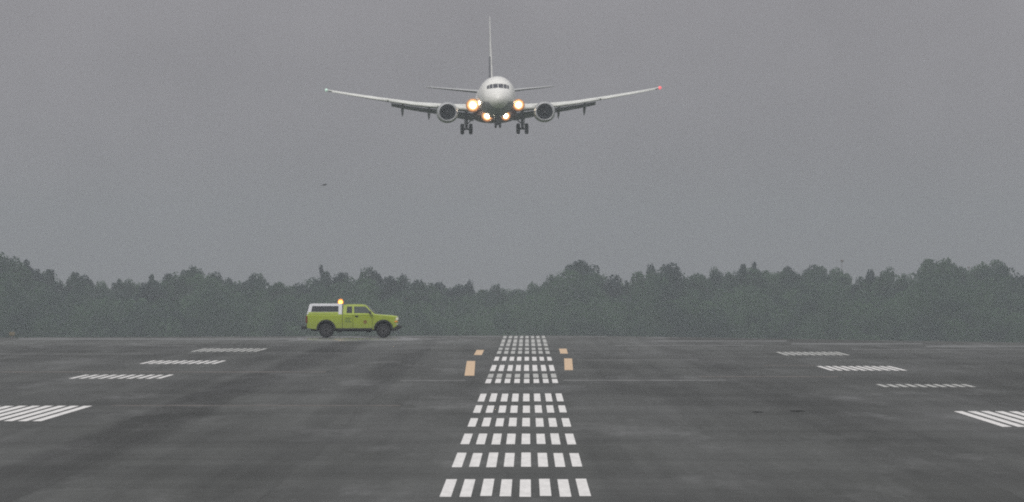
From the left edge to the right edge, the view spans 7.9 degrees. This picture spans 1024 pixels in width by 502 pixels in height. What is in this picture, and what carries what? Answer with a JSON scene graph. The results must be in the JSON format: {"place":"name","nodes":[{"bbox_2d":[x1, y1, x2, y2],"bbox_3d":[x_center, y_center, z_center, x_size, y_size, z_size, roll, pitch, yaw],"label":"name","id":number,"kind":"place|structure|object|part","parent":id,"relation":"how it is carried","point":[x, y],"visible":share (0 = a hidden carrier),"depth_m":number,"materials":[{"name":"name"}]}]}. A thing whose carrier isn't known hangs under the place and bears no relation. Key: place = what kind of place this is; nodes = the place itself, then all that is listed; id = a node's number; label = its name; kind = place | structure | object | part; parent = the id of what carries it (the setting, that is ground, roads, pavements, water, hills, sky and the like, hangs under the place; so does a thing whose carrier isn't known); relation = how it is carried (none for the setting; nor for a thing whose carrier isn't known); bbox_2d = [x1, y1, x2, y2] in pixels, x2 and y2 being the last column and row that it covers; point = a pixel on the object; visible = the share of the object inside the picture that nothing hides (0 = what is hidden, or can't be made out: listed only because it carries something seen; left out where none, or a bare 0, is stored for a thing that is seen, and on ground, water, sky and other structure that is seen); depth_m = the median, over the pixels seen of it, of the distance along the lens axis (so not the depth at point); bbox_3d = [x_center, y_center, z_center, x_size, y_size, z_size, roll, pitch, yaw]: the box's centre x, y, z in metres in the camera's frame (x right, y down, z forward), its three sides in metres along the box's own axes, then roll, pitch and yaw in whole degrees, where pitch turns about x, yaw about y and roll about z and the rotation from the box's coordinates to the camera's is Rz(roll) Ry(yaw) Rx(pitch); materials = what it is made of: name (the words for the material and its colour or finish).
{"place":"outdoors","nodes":[
{"label":"outdoors","id":0,"kind":"place"},
{"bbox_2d":[325,16,660,134],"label":"airliner","id":1,"kind":"object","parent":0,"point":[495,101],"visible":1,"depth_m":757.10,"materials":[{"name":"white paint"}]},
{"bbox_2d":[0,335,1023,501],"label":"runway","id":2,"kind":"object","parent":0,"point":[850,435],"visible":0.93,"depth_m":171.63,"materials":[{"name":"grey asphalt"}]},
{"bbox_2d":[0,406,89,420],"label":"runway marking","id":3,"kind":"object","parent":2,"relation":"on","point":[38,412],"visible":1,"depth_m":182.74,"materials":[{"name":"white paint"}]},
{"bbox_2d":[68,375,170,378],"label":"runway marking","id":4,"kind":"object","parent":2,"relation":"on","point":[119,376],"visible":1,"depth_m":248.28,"materials":[{"name":"white paint"}]},
{"bbox_2d":[140,360,222,363],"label":"runway marking","id":5,"kind":"object","parent":2,"relation":"on","point":[182,361],"visible":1,"depth_m":288.53,"materials":[{"name":"white paint"}]},
{"bbox_2d":[191,348,266,351],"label":"runway marking","id":6,"kind":"object","parent":2,"relation":"on","point":[229,350],"visible":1,"depth_m":335.09,"materials":[{"name":"white paint"}]},
{"bbox_2d":[301,299,402,337],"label":"pickup truck","id":7,"kind":"object","parent":2,"relation":"on","point":[326,320],"visible":1,"depth_m":405.12,"materials":[{"name":"green paint"}]},
{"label":"side window","id":8,"kind":"part","parent":7,"relation":"part of","materials":[{"name":"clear glass"}]},
{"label":"side window","id":9,"kind":"part","parent":7,"relation":"part of","materials":[{"name":"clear glass"}]},
{"bbox_2d":[14,365,837,405],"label":"pavement joint","id":10,"kind":"object","parent":2,"relation":"on","point":[399,405],"visible":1,"depth_m":192.68,"materials":[{"name":"grey asphalt"}]},
{"bbox_2d":[465,361,474,375],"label":"runway marking","id":11,"kind":"object","parent":2,"relation":"on","point":[470,369],"visible":1,"depth_m":269.79,"materials":[{"name":"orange paint"}]},
{"bbox_2d":[474,350,483,354],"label":"runway marking","id":12,"kind":"object","parent":2,"relation":"on","point":[478,352],"visible":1,"depth_m":326.31,"materials":[{"name":"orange paint"}]},
{"bbox_2d":[440,479,590,496],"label":"runway marking","id":13,"kind":"object","parent":2,"relation":"on","point":[506,487],"visible":1,"depth_m":117.89,"materials":[{"name":"white paint"}]},
{"bbox_2d":[452,452,581,466],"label":"runway marking","id":14,"kind":"object","parent":2,"relation":"on","point":[525,460],"visible":1,"depth_m":135.16,"materials":[{"name":"white paint"}]},
{"bbox_2d":[461,433,575,443],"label":"runway marking","id":15,"kind":"object","parent":2,"relation":"on","point":[496,439],"visible":1,"depth_m":153.47,"materials":[{"name":"white paint"}]},
{"bbox_2d":[467,418,570,426],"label":"runway marking","id":16,"kind":"object","parent":2,"relation":"on","point":[525,422],"visible":1,"depth_m":170.25,"materials":[{"name":"white paint"}]},
{"bbox_2d":[473,405,566,412],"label":"runway marking","id":17,"kind":"object","parent":2,"relation":"on","point":[526,409],"visible":1,"depth_m":186.85,"materials":[{"name":"white paint"}]},
{"bbox_2d":[478,393,563,401],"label":"runway marking","id":18,"kind":"object","parent":2,"relation":"on","point":[504,397],"visible":1,"depth_m":205.32,"materials":[{"name":"white paint"}]},
{"bbox_2d":[19,336,1023,346],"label":"concrete strip","id":19,"kind":"object","parent":2,"relation":"on","point":[477,336],"visible":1,"depth_m":393.49,"materials":[{"name":"grey concrete"}]},
{"bbox_2d":[485,379,557,382],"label":"runway marking","id":20,"kind":"object","parent":2,"relation":"on","point":[525,381],"visible":1,"depth_m":236.50,"materials":[{"name":"white paint"}]},
{"bbox_2d":[487,374,556,377],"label":"runway marking","id":21,"kind":"object","parent":2,"relation":"on","point":[525,376],"visible":1,"depth_m":248.28,"materials":[{"name":"white paint"}]},
{"bbox_2d":[490,365,554,370],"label":"runway marking","id":22,"kind":"object","parent":2,"relation":"on","point":[518,367],"visible":1,"depth_m":269.79,"materials":[{"name":"white paint"}]},
{"bbox_2d":[494,357,551,360],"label":"runway marking","id":23,"kind":"object","parent":2,"relation":"on","point":[526,358],"visible":1,"depth_m":298.91,"materials":[{"name":"white paint"}]},
{"bbox_2d":[497,351,549,353],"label":"runway marking","id":24,"kind":"object","parent":2,"relation":"on","point":[520,352],"visible":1,"depth_m":326.31,"materials":[{"name":"white paint"}]},
{"bbox_2d":[498,348,548,349],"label":"runway marking","id":25,"kind":"object","parent":2,"relation":"on","point":[521,349],"visible":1,"depth_m":339.65,"materials":[{"name":"white paint"}]},
{"bbox_2d":[501,339,546,342],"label":"runway marking","id":26,"kind":"object","parent":2,"relation":"on","point":[526,341],"visible":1,"depth_m":381.22,"materials":[{"name":"white paint"}]},
{"bbox_2d":[500,343,547,345],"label":"runway marking","id":27,"kind":"object","parent":2,"relation":"on","point":[521,344],"visible":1,"depth_m":364.50,"materials":[{"name":"white paint"}]},
{"bbox_2d":[503,336,544,337],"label":"runway marking","id":28,"kind":"object","parent":2,"relation":"on","point":[525,336],"visible":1,"depth_m":412.80,"materials":[{"name":"white paint"}]},
{"bbox_2d":[559,349,567,353],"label":"runway marking","id":29,"kind":"object","parent":2,"relation":"on","point":[563,351],"visible":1,"depth_m":330.64,"materials":[{"name":"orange paint"}]},
{"bbox_2d":[564,358,572,369],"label":"runway marking","id":30,"kind":"object","parent":2,"relation":"on","point":[568,364],"visible":1,"depth_m":282.00,"materials":[{"name":"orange paint"}]},
{"bbox_2d":[777,352,847,354],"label":"runway marking","id":31,"kind":"object","parent":2,"relation":"on","point":[812,352],"visible":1,"depth_m":322.09,"materials":[{"name":"white paint"}]},
{"bbox_2d":[818,366,903,370],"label":"runway marking","id":32,"kind":"object","parent":2,"relation":"on","point":[861,367],"visible":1,"depth_m":269.79,"materials":[{"name":"white paint"}]},
{"bbox_2d":[877,384,974,386],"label":"runway marking","id":33,"kind":"object","parent":2,"relation":"on","point":[925,386],"visible":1,"depth_m":227.85,"materials":[{"name":"white paint"}]},
{"bbox_2d":[955,411,1023,426],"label":"runway marking","id":34,"kind":"object","parent":2,"relation":"on","point":[996,418],"visible":1,"depth_m":176.27,"materials":[{"name":"white paint"}]},
{"bbox_2d":[0,0,1023,301],"label":"sky","id":35,"kind":"structure","parent":0,"point":[139,139],"materials":[{"name":"grey"}]},
{"bbox_3d":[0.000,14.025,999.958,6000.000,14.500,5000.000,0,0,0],"label":"ground","id":36,"kind":"structure","parent":0,"visible":0},
{"bbox_2d":[0,252,32,337],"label":"tree","id":37,"kind":"object","parent":36,"relation":"on","point":[9,266],"visible":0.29,"depth_m":1492.20,"materials":[{"name":"green plant"}]},
{"bbox_2d":[21,259,47,336],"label":"tree","id":38,"kind":"object","parent":36,"relation":"on","point":[33,271],"visible":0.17,"depth_m":1518.57,"materials":[{"name":"green plant"}]},
{"bbox_2d":[41,269,57,305],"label":"tree","id":39,"kind":"object","parent":36,"relation":"on","point":[49,278],"visible":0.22,"depth_m":1543.33,"materials":[{"name":"green plant"}]},
{"bbox_2d":[52,282,68,317],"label":"tree","id":40,"kind":"object","parent":36,"relation":"on","point":[59,285],"visible":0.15,"depth_m":1542.61,"materials":[{"name":"green plant"}]},
{"bbox_2d":[62,272,82,331],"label":"tree","id":41,"kind":"object","parent":36,"relation":"on","point":[74,278],"visible":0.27,"depth_m":1485.14,"materials":[{"name":"green plant"}]},
{"bbox_2d":[80,273,96,302],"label":"tree","id":42,"kind":"object","parent":36,"relation":"on","point":[90,282],"visible":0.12,"depth_m":1553.30,"materials":[{"name":"green plant"}]},
{"bbox_2d":[95,280,110,304],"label":"tree","id":43,"kind":"object","parent":36,"relation":"on","point":[102,288],"visible":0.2,"depth_m":1558.89,"materials":[{"name":"green plant"}]},
{"bbox_2d":[110,278,126,311],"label":"tree","id":44,"kind":"object","parent":36,"relation":"on","point":[118,286],"visible":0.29,"depth_m":1528.44,"materials":[{"name":"green plant"}]},
{"bbox_2d":[121,279,142,305],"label":"tree","id":45,"kind":"object","parent":36,"relation":"on","point":[131,288],"visible":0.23,"depth_m":1522.46,"materials":[{"name":"green plant"}]},
{"bbox_2d":[134,274,168,334],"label":"tree","id":46,"kind":"object","parent":36,"relation":"on","point":[152,282],"visible":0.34,"depth_m":1480.13,"materials":[{"name":"green plant"}]},
{"bbox_2d":[160,273,177,335],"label":"tree","id":47,"kind":"object","parent":36,"relation":"on","point":[170,279],"visible":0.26,"depth_m":1489.59,"materials":[{"name":"green plant"}]},
{"bbox_2d":[175,265,214,335],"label":"tree","id":48,"kind":"object","parent":36,"relation":"on","point":[189,275],"visible":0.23,"depth_m":1491.81,"materials":[{"name":"green plant"}]},
{"bbox_2d":[207,271,222,329],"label":"tree","id":49,"kind":"object","parent":36,"relation":"on","point":[214,275],"visible":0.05,"depth_m":1517.63,"materials":[{"name":"green plant"}]},
{"bbox_2d":[223,277,244,335],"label":"tree","id":50,"kind":"object","parent":36,"relation":"on","point":[228,282],"visible":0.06,"depth_m":1516.54,"materials":[{"name":"green plant"}]},
{"bbox_2d":[240,273,266,335],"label":"tree","id":51,"kind":"object","parent":36,"relation":"on","point":[253,277],"visible":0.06,"depth_m":1541.17,"materials":[{"name":"green plant"}]},
{"bbox_2d":[258,282,297,334],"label":"tree","id":52,"kind":"object","parent":36,"relation":"on","point":[277,288],"visible":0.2,"depth_m":1489.17,"materials":[{"name":"green plant"}]},
{"bbox_2d":[291,282,309,309],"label":"tree","id":53,"kind":"object","parent":36,"relation":"on","point":[303,290],"visible":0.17,"depth_m":1494.49,"materials":[{"name":"green plant"}]},
{"bbox_2d":[313,265,331,296],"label":"tree","id":54,"kind":"object","parent":36,"relation":"on","point":[326,276],"visible":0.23,"depth_m":1502.94,"materials":[{"name":"green plant"}]},
{"bbox_2d":[331,272,350,298],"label":"tree","id":55,"kind":"object","parent":36,"relation":"on","point":[339,277],"visible":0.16,"depth_m":1503.92,"materials":[{"name":"green plant"}]},
{"bbox_2d":[354,266,382,334],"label":"tree","id":56,"kind":"object","parent":36,"relation":"on","point":[377,277],"visible":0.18,"depth_m":1481.61,"materials":[{"name":"green plant"}]},
{"bbox_2d":[381,275,401,332],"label":"tree","id":57,"kind":"object","parent":36,"relation":"on","point":[393,284],"visible":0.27,"depth_m":1479.05,"materials":[{"name":"green plant"}]},
{"bbox_2d":[397,273,408,300],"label":"tree","id":58,"kind":"object","parent":36,"relation":"on","point":[401,281],"visible":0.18,"depth_m":1525.45,"materials":[{"name":"green plant"}]},
{"bbox_2d":[404,279,429,335],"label":"tree","id":59,"kind":"object","parent":36,"relation":"on","point":[415,286],"visible":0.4,"depth_m":1493.50,"materials":[{"name":"green plant"}]},
{"bbox_2d":[426,282,450,297],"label":"tree","id":60,"kind":"object","parent":36,"relation":"on","point":[438,285],"visible":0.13,"depth_m":1546.10,"materials":[{"name":"green plant"}]},
{"bbox_2d":[439,284,464,317],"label":"tree","id":61,"kind":"object","parent":36,"relation":"on","point":[457,291],"visible":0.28,"depth_m":1498.57,"materials":[{"name":"green plant"}]},
{"bbox_2d":[462,280,474,296],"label":"tree","id":62,"kind":"object","parent":36,"relation":"on","point":[469,288],"visible":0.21,"depth_m":1541.91,"materials":[{"name":"green plant"}]},
{"bbox_2d":[476,289,488,301],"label":"tree","id":63,"kind":"object","parent":36,"relation":"on","point":[480,291],"visible":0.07,"depth_m":1534.05,"materials":[{"name":"green plant"}]},
{"bbox_2d":[488,283,508,319],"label":"tree","id":64,"kind":"object","parent":36,"relation":"on","point":[498,289],"visible":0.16,"depth_m":1512.24,"materials":[{"name":"green plant"}]},
{"bbox_2d":[0,261,1023,342],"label":"woodland","id":65,"kind":"object","parent":36,"relation":"on","point":[817,310],"visible":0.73,"depth_m":1422.97,"materials":[{"name":"green plant"}]},
{"bbox_2d":[508,289,525,301],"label":"tree","id":66,"kind":"object","parent":36,"relation":"on","point":[514,292],"visible":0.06,"depth_m":1550.41,"materials":[{"name":"green plant"}]},
{"bbox_2d":[524,281,540,303],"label":"tree","id":67,"kind":"object","parent":36,"relation":"on","point":[530,286],"visible":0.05,"depth_m":1532.34,"materials":[{"name":"green plant"}]},
{"bbox_2d":[541,274,563,323],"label":"tree","id":68,"kind":"object","parent":36,"relation":"on","point":[551,278],"visible":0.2,"depth_m":1491.79,"materials":[{"name":"green plant"}]},
{"bbox_2d":[559,260,599,334],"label":"tree","id":69,"kind":"object","parent":36,"relation":"on","point":[580,263],"visible":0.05,"depth_m":1541.20,"materials":[{"name":"green plant"}]},
{"bbox_2d":[585,274,621,335],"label":"tree","id":70,"kind":"object","parent":36,"relation":"on","point":[611,286],"visible":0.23,"depth_m":1482.67,"materials":[{"name":"green plant"}]},
{"bbox_2d":[616,280,637,335],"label":"tree","id":71,"kind":"object","parent":36,"relation":"on","point":[624,288],"visible":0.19,"depth_m":1482.81,"materials":[{"name":"green plant"}]},
{"bbox_2d":[628,271,648,332],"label":"tree","id":72,"kind":"object","parent":36,"relation":"on","point":[636,276],"visible":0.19,"depth_m":1484.57,"materials":[{"name":"green plant"}]},
{"bbox_2d":[646,264,656,278],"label":"tree","id":73,"kind":"object","parent":36,"relation":"on","point":[650,270],"visible":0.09,"depth_m":1558.34,"materials":[{"name":"green plant"}]},
{"bbox_2d":[650,262,685,336],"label":"tree","id":74,"kind":"object","parent":36,"relation":"on","point":[669,269],"visible":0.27,"depth_m":1482.30,"materials":[{"name":"green plant"}]},
{"bbox_2d":[676,272,710,334],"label":"tree","id":75,"kind":"object","parent":36,"relation":"on","point":[690,281],"visible":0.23,"depth_m":1481.10,"materials":[{"name":"green plant"}]},
{"bbox_2d":[709,267,722,300],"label":"tree","id":76,"kind":"object","parent":36,"relation":"on","point":[716,278],"visible":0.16,"depth_m":1542.65,"materials":[{"name":"green plant"}]},
{"bbox_2d":[722,272,736,312],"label":"tree","id":77,"kind":"object","parent":36,"relation":"on","point":[729,276],"visible":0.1,"depth_m":1518.07,"materials":[{"name":"green plant"}]},
{"bbox_2d":[736,263,746,337],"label":"tree","id":78,"kind":"object","parent":36,"relation":"on","point":[742,267],"visible":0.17,"depth_m":1503.98,"materials":[{"name":"green plant"}]},
{"bbox_2d":[739,261,769,338],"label":"tree","id":79,"kind":"object","parent":36,"relation":"on","point":[754,264],"visible":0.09,"depth_m":1490.04,"materials":[{"name":"green plant"}]},
{"bbox_2d":[762,270,773,285],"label":"tree","id":80,"kind":"object","parent":36,"relation":"on","point":[763,272],"visible":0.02,"depth_m":1534.86,"materials":[{"name":"green plant"}]},
{"bbox_2d":[771,266,799,338],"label":"tree","id":81,"kind":"object","parent":36,"relation":"on","point":[777,278],"visible":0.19,"depth_m":1498.83,"materials":[{"name":"green plant"}]},
{"bbox_2d":[802,264,828,338],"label":"tree","id":82,"kind":"object","parent":36,"relation":"on","point":[817,268],"visible":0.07,"depth_m":1548.56,"materials":[{"name":"green plant"}]},
{"bbox_2d":[828,267,852,338],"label":"tree","id":83,"kind":"object","parent":36,"relation":"on","point":[835,273],"visible":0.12,"depth_m":1533.82,"materials":[{"name":"green plant"}]},
{"bbox_2d":[845,276,867,337],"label":"tree","id":84,"kind":"object","parent":36,"relation":"on","point":[856,285],"visible":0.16,"depth_m":1490.01,"materials":[{"name":"green plant"}]},
{"bbox_2d":[865,269,876,294],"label":"tree","id":85,"kind":"object","parent":36,"relation":"on","point":[870,278],"visible":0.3,"depth_m":1494.57,"materials":[{"name":"green plant"}]},
{"bbox_2d":[871,266,895,337],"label":"tree","id":86,"kind":"object","parent":36,"relation":"on","point":[886,280],"visible":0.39,"depth_m":1484.74,"materials":[{"name":"green plant"}]},
{"bbox_2d":[892,273,921,335],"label":"tree","id":87,"kind":"object","parent":36,"relation":"on","point":[901,283],"visible":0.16,"depth_m":1488.96,"materials":[{"name":"green plant"}]},
{"bbox_2d":[915,258,941,340],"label":"tree","id":88,"kind":"object","parent":36,"relation":"on","point":[926,265],"visible":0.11,"depth_m":1511.08,"materials":[{"name":"green plant"}]},
{"bbox_2d":[926,257,974,340],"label":"tree","id":89,"kind":"object","parent":36,"relation":"on","point":[945,263],"visible":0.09,"depth_m":1493.43,"materials":[{"name":"green plant"}]},
{"bbox_2d":[966,261,995,338],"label":"tree","id":90,"kind":"object","parent":36,"relation":"on","point":[977,273],"visible":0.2,"depth_m":1527.85,"materials":[{"name":"green plant"}]},
{"bbox_2d":[977,259,1017,340],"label":"tree","id":91,"kind":"object","parent":36,"relation":"on","point":[1000,264],"visible":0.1,"depth_m":1541.64,"materials":[{"name":"green plant"}]},
{"bbox_2d":[1011,275,1023,335],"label":"tree","id":92,"kind":"object","parent":36,"relation":"on","point":[1021,278],"visible":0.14,"depth_m":1548.80,"materials":[{"name":"green plant"}]}
]}

